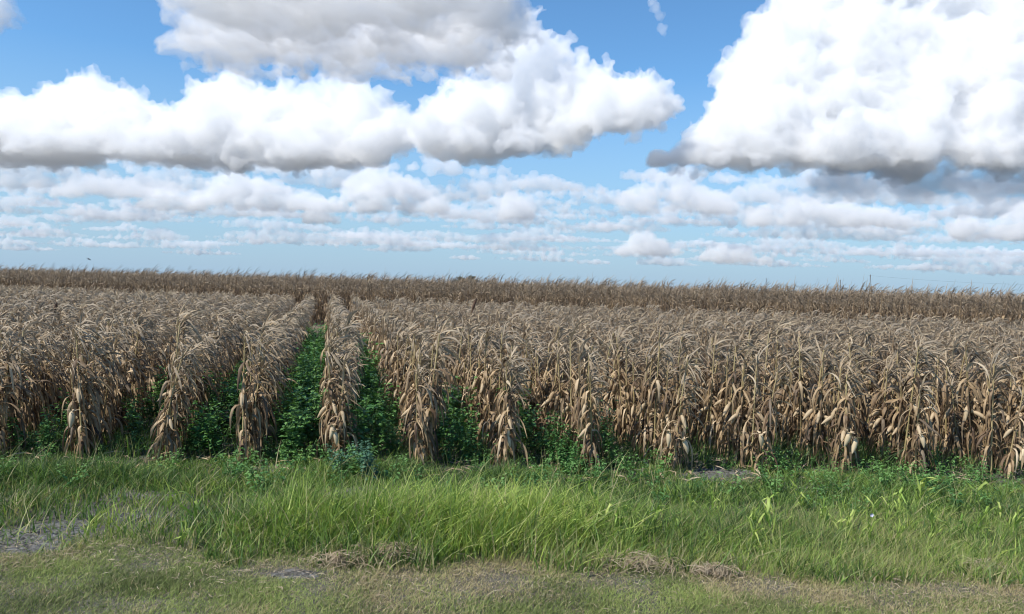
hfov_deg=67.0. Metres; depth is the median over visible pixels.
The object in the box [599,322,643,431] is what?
corn plant
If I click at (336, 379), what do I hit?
corn plant
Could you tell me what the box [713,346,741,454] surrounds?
corn plant
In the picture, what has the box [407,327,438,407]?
corn plant
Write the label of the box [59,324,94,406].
corn plant
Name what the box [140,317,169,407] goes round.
corn plant
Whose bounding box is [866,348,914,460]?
corn plant
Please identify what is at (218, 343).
corn plant
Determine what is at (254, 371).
corn plant
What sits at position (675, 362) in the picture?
corn plant
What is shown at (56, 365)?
corn plant
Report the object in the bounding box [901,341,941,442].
corn plant
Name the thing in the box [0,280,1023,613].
ground
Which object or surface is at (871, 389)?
corn plant
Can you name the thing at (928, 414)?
corn plant
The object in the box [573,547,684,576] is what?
straw heap
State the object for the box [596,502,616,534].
young corn
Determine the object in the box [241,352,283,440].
corn plant
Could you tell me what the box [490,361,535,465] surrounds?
corn plant
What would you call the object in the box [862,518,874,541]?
young corn
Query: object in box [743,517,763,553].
young corn
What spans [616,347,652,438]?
corn plant
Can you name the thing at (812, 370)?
corn plant
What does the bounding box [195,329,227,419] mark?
corn plant
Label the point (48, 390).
corn plant
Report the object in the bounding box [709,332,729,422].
corn plant
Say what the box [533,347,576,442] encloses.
corn plant
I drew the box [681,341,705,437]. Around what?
corn plant
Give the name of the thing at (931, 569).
wispy grass
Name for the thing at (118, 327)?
corn plant
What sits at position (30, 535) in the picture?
mud
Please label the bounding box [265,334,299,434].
corn plant
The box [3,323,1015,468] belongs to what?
weeds
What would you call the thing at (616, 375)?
corn plant
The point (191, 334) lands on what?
corn plant
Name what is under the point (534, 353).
corn plant
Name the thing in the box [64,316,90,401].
corn plant
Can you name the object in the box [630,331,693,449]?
corn plant
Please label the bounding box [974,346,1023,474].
corn plant
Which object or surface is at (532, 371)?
corn plant
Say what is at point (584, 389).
corn plant
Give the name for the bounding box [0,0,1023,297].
sky
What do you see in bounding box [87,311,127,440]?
corn plant
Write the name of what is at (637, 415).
corn plant
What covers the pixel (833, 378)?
corn plant
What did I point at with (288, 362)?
corn plant
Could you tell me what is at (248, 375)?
corn plant
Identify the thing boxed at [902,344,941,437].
corn plant
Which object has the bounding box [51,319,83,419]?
corn plant
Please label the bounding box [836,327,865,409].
corn plant
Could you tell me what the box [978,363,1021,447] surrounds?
corn plant
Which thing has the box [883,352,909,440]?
corn plant
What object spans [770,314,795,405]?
corn plant
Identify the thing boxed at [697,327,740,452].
corn plant
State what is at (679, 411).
corn plant
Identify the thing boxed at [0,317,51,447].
corn plant
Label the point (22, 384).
corn plant
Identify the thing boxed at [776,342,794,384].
corn plant
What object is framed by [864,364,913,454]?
corn plant
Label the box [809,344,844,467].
corn plant
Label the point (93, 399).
corn plant
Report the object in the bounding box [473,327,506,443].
corn plant
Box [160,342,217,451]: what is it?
corn plant
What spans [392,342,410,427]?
corn plant
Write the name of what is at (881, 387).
corn plant
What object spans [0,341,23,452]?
corn plant
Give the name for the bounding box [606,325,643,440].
corn plant
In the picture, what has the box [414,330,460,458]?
corn plant
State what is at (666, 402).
corn plant
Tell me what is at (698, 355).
corn plant
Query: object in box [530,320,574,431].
corn plant
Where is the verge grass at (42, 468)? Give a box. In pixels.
[0,441,1023,517]
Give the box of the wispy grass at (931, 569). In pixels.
[483,493,1023,585]
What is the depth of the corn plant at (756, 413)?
9.12 m
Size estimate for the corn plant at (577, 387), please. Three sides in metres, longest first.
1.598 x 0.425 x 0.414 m
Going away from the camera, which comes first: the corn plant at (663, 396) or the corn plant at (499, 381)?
the corn plant at (499, 381)
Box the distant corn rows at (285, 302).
[0,283,1023,336]
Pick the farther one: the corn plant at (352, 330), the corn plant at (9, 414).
the corn plant at (352, 330)
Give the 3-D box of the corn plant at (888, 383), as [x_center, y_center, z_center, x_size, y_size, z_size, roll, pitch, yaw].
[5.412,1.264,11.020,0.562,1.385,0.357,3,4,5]
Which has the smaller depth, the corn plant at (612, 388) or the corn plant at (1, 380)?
the corn plant at (1, 380)
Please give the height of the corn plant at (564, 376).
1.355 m
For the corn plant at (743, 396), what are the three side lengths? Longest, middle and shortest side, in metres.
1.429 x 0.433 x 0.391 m
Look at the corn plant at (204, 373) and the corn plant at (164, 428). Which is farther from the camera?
the corn plant at (204, 373)
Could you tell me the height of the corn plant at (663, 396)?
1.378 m
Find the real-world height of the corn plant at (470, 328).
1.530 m
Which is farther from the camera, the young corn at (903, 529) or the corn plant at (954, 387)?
the corn plant at (954, 387)
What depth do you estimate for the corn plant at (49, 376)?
10.34 m
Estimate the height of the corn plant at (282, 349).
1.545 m
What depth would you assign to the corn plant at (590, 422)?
8.74 m
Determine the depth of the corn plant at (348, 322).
9.68 m
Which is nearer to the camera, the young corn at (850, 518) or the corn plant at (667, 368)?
the young corn at (850, 518)
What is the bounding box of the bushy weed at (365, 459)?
[351,438,379,479]
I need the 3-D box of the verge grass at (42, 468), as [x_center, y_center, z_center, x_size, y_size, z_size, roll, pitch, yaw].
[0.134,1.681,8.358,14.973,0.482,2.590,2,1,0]
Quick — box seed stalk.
[470,298,476,312]
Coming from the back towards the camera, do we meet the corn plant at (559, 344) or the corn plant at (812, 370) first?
the corn plant at (812, 370)
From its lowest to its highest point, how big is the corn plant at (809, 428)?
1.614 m
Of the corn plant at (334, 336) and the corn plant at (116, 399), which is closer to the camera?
the corn plant at (116, 399)
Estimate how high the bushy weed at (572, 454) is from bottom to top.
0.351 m
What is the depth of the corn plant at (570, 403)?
9.50 m
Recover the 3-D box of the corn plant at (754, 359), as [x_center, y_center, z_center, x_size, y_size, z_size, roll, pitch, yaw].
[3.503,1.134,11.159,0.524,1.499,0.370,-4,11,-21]
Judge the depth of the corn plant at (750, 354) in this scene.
10.94 m
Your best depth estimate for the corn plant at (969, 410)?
9.44 m
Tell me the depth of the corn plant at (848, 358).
11.80 m
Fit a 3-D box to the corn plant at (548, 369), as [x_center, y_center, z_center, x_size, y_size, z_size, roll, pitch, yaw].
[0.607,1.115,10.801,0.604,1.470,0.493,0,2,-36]
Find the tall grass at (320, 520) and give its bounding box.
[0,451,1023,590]
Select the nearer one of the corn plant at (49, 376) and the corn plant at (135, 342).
the corn plant at (49, 376)
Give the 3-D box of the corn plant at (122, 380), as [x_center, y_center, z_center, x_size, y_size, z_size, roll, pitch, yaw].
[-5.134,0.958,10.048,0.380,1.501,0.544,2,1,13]
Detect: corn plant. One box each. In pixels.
[0,311,40,449]
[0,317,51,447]
[0,337,40,453]
[0,339,7,454]
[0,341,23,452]
[0,349,28,438]
[7,330,45,430]
[7,337,48,444]
[22,330,64,439]
[23,329,57,429]
[27,329,71,423]
[28,326,68,428]
[31,329,69,414]
[32,333,74,422]
[32,349,66,424]
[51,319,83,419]
[52,330,72,420]
[55,353,102,454]
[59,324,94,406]
[62,334,83,403]
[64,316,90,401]
[64,317,113,459]
[65,333,114,453]
[70,311,115,449]
[71,330,125,454]
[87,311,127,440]
[95,310,143,438]
[96,332,144,444]
[99,333,130,427]
[100,304,141,431]
[101,328,136,435]
[103,343,122,436]
[104,350,129,440]
[116,339,150,428]
[117,309,152,420]
[123,315,160,415]
[124,318,162,426]
[127,312,165,417]
[127,329,159,420]
[129,315,163,404]
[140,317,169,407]
[141,329,160,412]
[145,344,210,463]
[154,347,196,458]
[155,309,207,441]
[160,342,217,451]
[161,335,204,455]
[167,298,207,425]
[171,337,210,449]
[177,336,203,438]
[180,314,203,411]
[186,327,225,432]
[186,333,206,411]
[191,335,221,418]
[192,341,218,399]
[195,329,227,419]
[196,327,217,414]
[202,319,232,393]
[208,319,239,403]
[230,322,275,462]
[235,337,297,461]
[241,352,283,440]
[245,326,268,385]
[245,332,279,433]
[245,349,273,457]
[246,327,292,446]
[246,341,283,441]
[248,311,282,414]
[249,340,277,442]
[258,325,289,447]
[263,308,287,422]
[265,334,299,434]
[266,306,292,412]
[268,320,292,426]
[273,312,291,367]
[274,337,295,401]
[277,331,297,400]
[277,342,294,401]
[314,346,359,434]
[316,326,357,457]
[318,369,350,449]
[319,318,351,395]
[320,319,352,399]
[320,327,357,436]
[320,339,350,440]
[321,323,358,458]
[323,361,358,425]
[325,323,363,452]
[325,341,366,458]
[331,309,371,445]
[340,310,367,372]
[340,322,368,362]
[341,337,373,393]
[347,333,364,406]
[350,322,365,372]
[383,321,423,410]
[386,322,413,423]
[389,319,421,415]
[390,318,430,402]
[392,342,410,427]
[397,331,434,446]
[398,329,427,429]
[399,341,431,435]
[400,336,443,456]
[400,344,425,432]
[401,328,427,388]
[403,331,444,448]
[403,362,440,465]
[405,326,437,442]
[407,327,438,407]
[411,343,463,461]
[413,346,452,442]
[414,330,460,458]
[418,314,462,462]
[446,320,480,396]
[451,349,480,412]
[458,324,482,417]
[459,318,492,407]
[461,329,489,432]
[465,326,505,438]
[468,339,498,419]
[468,344,506,433]
[471,351,504,431]
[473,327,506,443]
[475,329,505,426]
[480,359,507,450]
[484,321,529,446]
[486,336,536,453]
[487,340,533,459]
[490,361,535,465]
[491,366,529,450]
[494,356,531,467]
[497,357,532,463]
[517,345,536,409]
[519,330,547,417]
[523,337,546,413]
[526,336,547,419]
[526,339,554,436]
[527,350,550,420]
[529,334,577,439]
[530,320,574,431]
[531,338,561,434]
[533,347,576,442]
[544,330,577,441]
[546,347,578,445]
[547,340,576,447]
[560,320,592,455]
[560,353,583,433]
[560,358,607,452]
[566,332,597,467]
[568,347,604,445]
[569,336,617,462]
[573,350,617,469]
[578,359,615,473]
[587,336,612,412]
[589,320,631,428]
[596,326,628,411]
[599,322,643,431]
[601,339,632,430]
[602,344,632,433]
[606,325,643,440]
[609,326,640,442]
[615,334,643,444]
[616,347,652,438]
[625,352,653,448]
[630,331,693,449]
[630,341,668,454]
[631,342,666,449]
[637,347,673,458]
[639,330,682,460]
[648,319,676,398]
[652,355,686,463]
[653,340,683,424]
[655,350,706,466]
[656,334,681,427]
[658,373,699,467]
[659,346,681,413]
[660,338,684,415]
[661,342,708,472]
[663,322,707,424]
[669,340,704,398]
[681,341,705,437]
[682,344,713,444]
[691,342,734,444]
[691,361,728,447]
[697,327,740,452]
[699,327,731,413]
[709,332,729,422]
[709,346,748,453]
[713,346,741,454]
[716,334,764,460]
[720,358,771,466]
[730,328,746,410]
[732,347,765,458]
[734,318,776,411]
[738,339,787,468]
[739,335,767,423]
[740,329,770,429]
[747,332,767,438]
[749,355,804,472]
[752,320,797,438]
[756,351,792,443]
[766,347,798,407]
[769,357,791,445]
[769,363,798,445]
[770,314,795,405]
[772,348,813,450]
[772,356,813,448]
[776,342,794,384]
[783,353,820,453]
[788,334,826,460]
[793,318,827,457]
[796,347,820,393]
[797,333,846,465]
[803,340,826,428]
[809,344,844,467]
[812,352,873,471]
[814,342,855,438]
[822,359,872,475]
[823,362,847,436]
[825,336,853,443]
[834,358,856,442]
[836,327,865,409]
[842,360,880,448]
[843,331,875,455]
[844,344,862,386]
[847,327,887,421]
[847,332,882,419]
[847,336,881,443]
[862,338,891,432]
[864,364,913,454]
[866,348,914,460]
[866,351,912,431]
[868,351,910,435]
[875,367,930,464]
[882,328,916,440]
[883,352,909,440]
[886,343,907,411]
[887,345,913,431]
[887,368,920,462]
[895,340,950,470]
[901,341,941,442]
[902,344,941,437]
[903,348,915,405]
[905,335,950,472]
[905,341,941,432]
[905,370,945,475]
[906,351,932,402]
[920,345,955,453]
[929,347,957,452]
[930,350,969,460]
[931,356,971,432]
[939,364,963,438]
[940,342,988,463]
[940,358,971,435]
[942,331,971,442]
[944,376,977,466]
[952,329,999,468]
[970,350,1014,472]
[973,364,1005,451]
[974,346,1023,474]
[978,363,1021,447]
[979,362,1009,451]
[981,342,1021,449]
[993,386,1023,477]
[995,356,1023,453]
[1002,371,1023,462]
[1008,383,1023,445]
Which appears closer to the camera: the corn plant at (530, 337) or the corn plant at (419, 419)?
the corn plant at (419, 419)
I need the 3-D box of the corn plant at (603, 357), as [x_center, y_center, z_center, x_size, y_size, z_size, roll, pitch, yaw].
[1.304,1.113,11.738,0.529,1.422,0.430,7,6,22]
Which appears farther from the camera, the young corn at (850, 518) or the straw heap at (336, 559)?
the young corn at (850, 518)
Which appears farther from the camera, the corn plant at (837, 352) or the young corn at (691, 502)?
the corn plant at (837, 352)
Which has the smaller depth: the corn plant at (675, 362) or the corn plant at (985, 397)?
the corn plant at (985, 397)
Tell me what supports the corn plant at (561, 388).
on the ground at (480, 580)
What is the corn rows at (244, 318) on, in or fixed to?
on the ground at (480, 580)
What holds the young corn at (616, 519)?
on the ground at (480, 580)
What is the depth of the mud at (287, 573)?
5.49 m
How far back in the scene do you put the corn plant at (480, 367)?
10.49 m
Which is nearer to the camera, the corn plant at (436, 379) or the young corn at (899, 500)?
the young corn at (899, 500)
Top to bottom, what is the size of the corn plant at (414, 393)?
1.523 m
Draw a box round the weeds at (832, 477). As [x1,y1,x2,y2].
[0,429,1023,516]
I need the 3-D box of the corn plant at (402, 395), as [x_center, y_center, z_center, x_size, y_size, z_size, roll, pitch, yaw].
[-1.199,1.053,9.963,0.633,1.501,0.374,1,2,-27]
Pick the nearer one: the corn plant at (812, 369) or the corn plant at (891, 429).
the corn plant at (891, 429)
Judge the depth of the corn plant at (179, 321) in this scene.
9.47 m
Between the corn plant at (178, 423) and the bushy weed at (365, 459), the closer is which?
the bushy weed at (365, 459)
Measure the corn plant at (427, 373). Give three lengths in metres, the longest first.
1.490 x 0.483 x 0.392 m
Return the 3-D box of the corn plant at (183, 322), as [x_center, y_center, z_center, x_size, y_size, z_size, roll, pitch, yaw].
[-3.973,0.859,9.433,0.646,1.693,0.424,1,1,-4]
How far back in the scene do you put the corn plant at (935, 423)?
10.06 m
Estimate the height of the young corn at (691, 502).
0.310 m
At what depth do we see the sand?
34.46 m
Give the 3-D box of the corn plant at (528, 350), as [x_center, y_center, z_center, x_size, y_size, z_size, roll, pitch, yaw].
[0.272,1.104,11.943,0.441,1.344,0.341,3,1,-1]
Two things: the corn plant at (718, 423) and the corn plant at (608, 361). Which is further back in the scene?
the corn plant at (608, 361)
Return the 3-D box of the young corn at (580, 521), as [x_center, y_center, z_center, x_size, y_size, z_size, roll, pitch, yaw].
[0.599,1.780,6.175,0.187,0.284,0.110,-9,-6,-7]
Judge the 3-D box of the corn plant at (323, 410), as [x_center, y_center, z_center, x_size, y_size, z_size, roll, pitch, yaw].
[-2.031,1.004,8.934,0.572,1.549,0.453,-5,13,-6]
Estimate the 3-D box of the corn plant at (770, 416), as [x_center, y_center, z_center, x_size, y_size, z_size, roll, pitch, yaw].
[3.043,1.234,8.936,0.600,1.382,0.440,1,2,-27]
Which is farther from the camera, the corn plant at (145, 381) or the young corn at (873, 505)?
the corn plant at (145, 381)
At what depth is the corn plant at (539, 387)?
10.58 m
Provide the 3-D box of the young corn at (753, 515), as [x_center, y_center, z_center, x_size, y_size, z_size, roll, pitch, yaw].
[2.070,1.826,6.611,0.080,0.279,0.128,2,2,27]
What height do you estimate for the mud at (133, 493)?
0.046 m
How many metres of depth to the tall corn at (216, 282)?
34.39 m
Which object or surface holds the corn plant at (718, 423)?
on the ground at (480, 580)
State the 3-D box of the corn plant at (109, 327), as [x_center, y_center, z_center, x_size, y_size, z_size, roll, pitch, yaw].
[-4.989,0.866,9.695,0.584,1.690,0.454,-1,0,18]
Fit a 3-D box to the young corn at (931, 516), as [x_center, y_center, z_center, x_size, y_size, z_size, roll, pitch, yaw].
[3.556,1.843,6.562,0.312,0.396,0.146,1,2,-19]
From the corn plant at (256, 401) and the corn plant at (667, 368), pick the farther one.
the corn plant at (667, 368)
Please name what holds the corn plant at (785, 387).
on the ground at (480, 580)
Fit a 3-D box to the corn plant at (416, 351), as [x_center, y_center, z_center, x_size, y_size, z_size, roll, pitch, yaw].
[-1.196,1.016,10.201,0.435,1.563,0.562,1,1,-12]
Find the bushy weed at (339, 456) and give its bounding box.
[325,443,352,473]
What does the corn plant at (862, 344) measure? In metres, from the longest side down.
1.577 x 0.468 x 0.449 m
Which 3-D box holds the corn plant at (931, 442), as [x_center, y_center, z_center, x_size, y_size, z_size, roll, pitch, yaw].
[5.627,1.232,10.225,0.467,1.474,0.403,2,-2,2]
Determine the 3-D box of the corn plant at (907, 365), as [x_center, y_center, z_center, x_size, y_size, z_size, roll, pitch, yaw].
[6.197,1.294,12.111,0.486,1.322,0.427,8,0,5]
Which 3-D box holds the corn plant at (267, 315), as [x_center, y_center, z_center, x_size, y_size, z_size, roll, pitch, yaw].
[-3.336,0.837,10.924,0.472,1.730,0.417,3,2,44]
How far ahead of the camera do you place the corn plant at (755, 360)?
11.02 m
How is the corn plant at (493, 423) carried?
on the ground at (480, 580)
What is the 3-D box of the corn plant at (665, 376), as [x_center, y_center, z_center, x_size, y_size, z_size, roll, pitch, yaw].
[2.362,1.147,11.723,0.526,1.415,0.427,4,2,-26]
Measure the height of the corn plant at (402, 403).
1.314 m
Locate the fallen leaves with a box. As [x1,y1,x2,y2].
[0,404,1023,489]
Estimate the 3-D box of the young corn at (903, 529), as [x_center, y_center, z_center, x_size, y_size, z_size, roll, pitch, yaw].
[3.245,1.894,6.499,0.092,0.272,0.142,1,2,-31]
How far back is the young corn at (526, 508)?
6.24 m
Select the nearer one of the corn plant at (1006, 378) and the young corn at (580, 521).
the young corn at (580, 521)
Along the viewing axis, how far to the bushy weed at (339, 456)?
8.25 m
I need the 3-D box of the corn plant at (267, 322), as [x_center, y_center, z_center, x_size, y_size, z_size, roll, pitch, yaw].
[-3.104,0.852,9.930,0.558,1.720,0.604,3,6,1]
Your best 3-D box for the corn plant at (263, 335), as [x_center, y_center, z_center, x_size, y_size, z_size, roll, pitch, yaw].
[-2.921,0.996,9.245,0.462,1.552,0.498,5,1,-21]
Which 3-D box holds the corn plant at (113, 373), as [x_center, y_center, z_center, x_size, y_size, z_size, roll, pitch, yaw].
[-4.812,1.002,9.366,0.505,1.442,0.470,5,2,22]
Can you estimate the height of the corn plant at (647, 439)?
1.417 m
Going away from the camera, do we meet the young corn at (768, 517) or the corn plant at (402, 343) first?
the young corn at (768, 517)
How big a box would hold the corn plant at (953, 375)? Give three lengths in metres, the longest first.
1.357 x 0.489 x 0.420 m
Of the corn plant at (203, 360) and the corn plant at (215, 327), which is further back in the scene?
the corn plant at (215, 327)
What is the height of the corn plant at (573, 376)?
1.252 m
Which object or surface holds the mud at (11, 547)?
on the ground at (480, 580)
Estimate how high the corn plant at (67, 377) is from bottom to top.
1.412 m
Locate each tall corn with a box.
[0,263,1023,328]
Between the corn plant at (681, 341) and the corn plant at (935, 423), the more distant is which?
the corn plant at (681, 341)
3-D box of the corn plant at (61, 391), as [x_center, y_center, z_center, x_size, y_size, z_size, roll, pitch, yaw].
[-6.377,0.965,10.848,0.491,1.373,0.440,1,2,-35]
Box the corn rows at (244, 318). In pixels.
[0,290,1023,444]
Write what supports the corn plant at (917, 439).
on the ground at (480, 580)
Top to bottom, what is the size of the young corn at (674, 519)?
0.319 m
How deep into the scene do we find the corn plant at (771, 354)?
10.84 m
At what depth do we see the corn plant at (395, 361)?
11.70 m
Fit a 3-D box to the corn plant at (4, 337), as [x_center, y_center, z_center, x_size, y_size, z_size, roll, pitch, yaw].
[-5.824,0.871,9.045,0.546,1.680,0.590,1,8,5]
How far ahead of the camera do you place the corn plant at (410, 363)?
10.92 m
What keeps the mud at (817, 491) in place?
on the ground at (480, 580)
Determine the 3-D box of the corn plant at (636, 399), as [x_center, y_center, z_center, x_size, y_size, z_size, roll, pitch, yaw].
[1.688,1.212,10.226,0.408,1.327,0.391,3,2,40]
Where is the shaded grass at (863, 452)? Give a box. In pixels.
[0,401,1023,475]
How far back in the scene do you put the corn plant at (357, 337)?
11.65 m
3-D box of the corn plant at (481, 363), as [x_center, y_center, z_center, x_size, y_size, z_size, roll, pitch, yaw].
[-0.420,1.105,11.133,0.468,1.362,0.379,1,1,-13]
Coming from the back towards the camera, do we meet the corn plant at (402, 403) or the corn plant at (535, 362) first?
the corn plant at (535, 362)
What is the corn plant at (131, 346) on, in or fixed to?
on the ground at (480, 580)
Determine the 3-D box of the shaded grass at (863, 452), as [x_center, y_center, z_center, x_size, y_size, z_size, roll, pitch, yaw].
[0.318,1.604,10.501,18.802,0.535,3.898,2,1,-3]
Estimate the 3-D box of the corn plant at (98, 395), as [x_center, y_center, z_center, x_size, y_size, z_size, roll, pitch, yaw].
[-4.815,0.993,8.988,0.543,1.447,0.482,3,2,35]
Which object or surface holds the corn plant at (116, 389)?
on the ground at (480, 580)
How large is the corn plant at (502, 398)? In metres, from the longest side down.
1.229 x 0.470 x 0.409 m
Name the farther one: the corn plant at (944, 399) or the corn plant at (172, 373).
the corn plant at (944, 399)
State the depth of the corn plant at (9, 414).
9.00 m
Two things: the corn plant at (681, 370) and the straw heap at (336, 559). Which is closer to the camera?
the straw heap at (336, 559)
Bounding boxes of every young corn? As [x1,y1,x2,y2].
[167,491,204,526]
[170,511,190,545]
[516,501,542,532]
[561,518,579,540]
[575,516,598,542]
[578,481,599,511]
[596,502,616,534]
[615,506,625,536]
[620,500,631,526]
[631,511,644,526]
[646,505,663,529]
[661,505,679,540]
[683,488,698,514]
[702,489,717,517]
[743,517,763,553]
[748,507,758,524]
[756,494,776,536]
[762,492,778,513]
[789,478,809,508]
[818,496,828,518]
[818,500,837,529]
[831,506,849,531]
[837,505,861,540]
[862,495,886,522]
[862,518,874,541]
[881,502,894,526]
[889,519,905,541]
[891,484,906,511]
[912,473,939,503]
[922,505,950,540]
[946,512,966,536]
[962,480,992,509]
[971,505,994,531]
[996,502,1007,524]
[1013,505,1023,534]
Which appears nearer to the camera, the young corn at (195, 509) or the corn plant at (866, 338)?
the young corn at (195, 509)
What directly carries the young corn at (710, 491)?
on the ground at (480, 580)
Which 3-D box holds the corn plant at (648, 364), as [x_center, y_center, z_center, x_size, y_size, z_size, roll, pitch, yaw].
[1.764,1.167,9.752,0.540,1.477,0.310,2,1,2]
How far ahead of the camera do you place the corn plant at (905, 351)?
10.84 m
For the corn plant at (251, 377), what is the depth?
9.01 m
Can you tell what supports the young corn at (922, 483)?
on the ground at (480, 580)
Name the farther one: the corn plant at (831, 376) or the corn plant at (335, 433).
the corn plant at (831, 376)
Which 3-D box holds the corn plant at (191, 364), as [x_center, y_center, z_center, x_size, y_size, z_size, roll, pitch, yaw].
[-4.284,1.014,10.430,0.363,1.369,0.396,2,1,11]
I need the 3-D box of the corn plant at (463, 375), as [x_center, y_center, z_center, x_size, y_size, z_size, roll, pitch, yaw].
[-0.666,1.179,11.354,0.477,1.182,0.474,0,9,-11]
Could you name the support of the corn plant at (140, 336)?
on the ground at (480, 580)
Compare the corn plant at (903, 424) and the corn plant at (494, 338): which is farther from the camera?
the corn plant at (494, 338)
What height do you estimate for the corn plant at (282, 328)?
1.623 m
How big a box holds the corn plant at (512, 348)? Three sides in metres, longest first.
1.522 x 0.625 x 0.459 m
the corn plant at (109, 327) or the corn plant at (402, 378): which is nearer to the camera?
the corn plant at (109, 327)
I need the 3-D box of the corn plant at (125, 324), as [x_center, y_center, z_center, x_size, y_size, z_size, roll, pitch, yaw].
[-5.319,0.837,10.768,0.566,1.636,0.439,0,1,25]
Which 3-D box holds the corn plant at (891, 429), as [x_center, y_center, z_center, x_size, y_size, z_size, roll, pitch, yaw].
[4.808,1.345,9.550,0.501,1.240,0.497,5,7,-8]
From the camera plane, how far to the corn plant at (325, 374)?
10.70 m
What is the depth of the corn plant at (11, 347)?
8.84 m
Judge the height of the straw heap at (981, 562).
0.093 m
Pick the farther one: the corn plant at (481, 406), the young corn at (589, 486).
the corn plant at (481, 406)
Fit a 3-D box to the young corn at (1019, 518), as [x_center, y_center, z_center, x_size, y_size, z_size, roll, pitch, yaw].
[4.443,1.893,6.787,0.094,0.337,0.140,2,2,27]
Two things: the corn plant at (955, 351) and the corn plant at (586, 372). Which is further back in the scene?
the corn plant at (955, 351)
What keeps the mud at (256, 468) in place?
on the ground at (480, 580)
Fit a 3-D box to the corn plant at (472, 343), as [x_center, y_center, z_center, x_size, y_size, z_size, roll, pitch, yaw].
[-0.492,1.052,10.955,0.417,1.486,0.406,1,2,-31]
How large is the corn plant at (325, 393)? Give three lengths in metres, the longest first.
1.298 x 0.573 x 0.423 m
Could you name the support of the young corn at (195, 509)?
on the ground at (480, 580)
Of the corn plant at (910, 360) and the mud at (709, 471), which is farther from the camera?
the corn plant at (910, 360)
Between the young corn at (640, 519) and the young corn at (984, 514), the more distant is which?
the young corn at (984, 514)
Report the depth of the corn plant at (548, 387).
11.14 m
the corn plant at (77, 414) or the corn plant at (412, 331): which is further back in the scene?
the corn plant at (412, 331)
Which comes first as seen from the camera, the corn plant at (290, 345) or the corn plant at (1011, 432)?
the corn plant at (1011, 432)
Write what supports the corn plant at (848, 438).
on the ground at (480, 580)
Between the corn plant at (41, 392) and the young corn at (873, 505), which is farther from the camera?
the corn plant at (41, 392)
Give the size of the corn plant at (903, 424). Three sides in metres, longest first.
1.614 x 0.518 x 0.481 m
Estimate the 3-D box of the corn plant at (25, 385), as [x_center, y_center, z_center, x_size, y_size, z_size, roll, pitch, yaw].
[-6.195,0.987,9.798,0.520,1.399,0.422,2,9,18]
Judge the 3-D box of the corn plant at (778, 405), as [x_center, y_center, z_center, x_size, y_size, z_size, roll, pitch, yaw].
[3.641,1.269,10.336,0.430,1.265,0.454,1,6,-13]
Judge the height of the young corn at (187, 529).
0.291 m
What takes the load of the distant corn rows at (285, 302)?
on the ground at (480, 580)
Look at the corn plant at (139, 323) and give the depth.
11.04 m
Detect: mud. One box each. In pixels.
[0,518,98,544]
[0,540,58,553]
[91,513,165,520]
[101,490,195,500]
[252,465,314,475]
[270,568,319,578]
[325,486,385,500]
[674,466,799,487]
[783,486,851,496]
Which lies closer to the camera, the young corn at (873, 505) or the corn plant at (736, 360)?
the young corn at (873, 505)
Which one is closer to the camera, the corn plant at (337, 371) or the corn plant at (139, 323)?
the corn plant at (337, 371)
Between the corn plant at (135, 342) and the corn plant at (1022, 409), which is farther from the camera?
the corn plant at (135, 342)
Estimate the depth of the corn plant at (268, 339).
10.55 m
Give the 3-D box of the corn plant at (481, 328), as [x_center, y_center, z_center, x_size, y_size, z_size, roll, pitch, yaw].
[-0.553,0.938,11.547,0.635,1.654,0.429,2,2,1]
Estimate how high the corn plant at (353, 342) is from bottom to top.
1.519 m
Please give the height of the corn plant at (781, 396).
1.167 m
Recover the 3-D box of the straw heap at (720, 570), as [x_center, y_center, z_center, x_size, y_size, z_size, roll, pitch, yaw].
[1.496,1.940,5.725,0.484,0.089,0.530,1,2,-32]
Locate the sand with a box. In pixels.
[309,326,324,333]
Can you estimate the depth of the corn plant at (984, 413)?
9.39 m
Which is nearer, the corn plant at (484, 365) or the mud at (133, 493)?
the mud at (133, 493)
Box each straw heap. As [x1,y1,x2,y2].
[297,547,377,575]
[329,539,472,565]
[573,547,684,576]
[680,559,749,580]
[950,554,1015,571]
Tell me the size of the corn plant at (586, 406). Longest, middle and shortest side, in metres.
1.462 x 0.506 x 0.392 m
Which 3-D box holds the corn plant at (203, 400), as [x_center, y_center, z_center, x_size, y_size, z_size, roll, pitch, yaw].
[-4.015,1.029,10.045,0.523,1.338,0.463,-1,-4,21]
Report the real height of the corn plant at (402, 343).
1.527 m
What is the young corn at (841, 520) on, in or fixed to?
on the ground at (480, 580)
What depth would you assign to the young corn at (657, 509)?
6.47 m
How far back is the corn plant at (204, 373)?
9.90 m
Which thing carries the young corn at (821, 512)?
on the ground at (480, 580)
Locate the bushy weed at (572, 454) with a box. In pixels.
[554,440,579,470]
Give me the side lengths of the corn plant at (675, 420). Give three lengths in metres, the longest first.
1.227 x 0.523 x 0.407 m
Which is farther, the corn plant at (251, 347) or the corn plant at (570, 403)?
the corn plant at (251, 347)
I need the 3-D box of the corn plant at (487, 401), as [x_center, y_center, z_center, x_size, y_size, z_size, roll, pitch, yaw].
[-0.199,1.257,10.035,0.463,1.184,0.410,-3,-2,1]
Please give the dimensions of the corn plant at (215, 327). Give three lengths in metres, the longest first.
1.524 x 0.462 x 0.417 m
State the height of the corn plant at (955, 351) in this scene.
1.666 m
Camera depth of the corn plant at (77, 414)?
8.74 m
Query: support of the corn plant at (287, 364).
on the ground at (480, 580)
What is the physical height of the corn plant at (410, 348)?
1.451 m
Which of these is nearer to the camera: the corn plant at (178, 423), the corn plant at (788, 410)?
the corn plant at (178, 423)

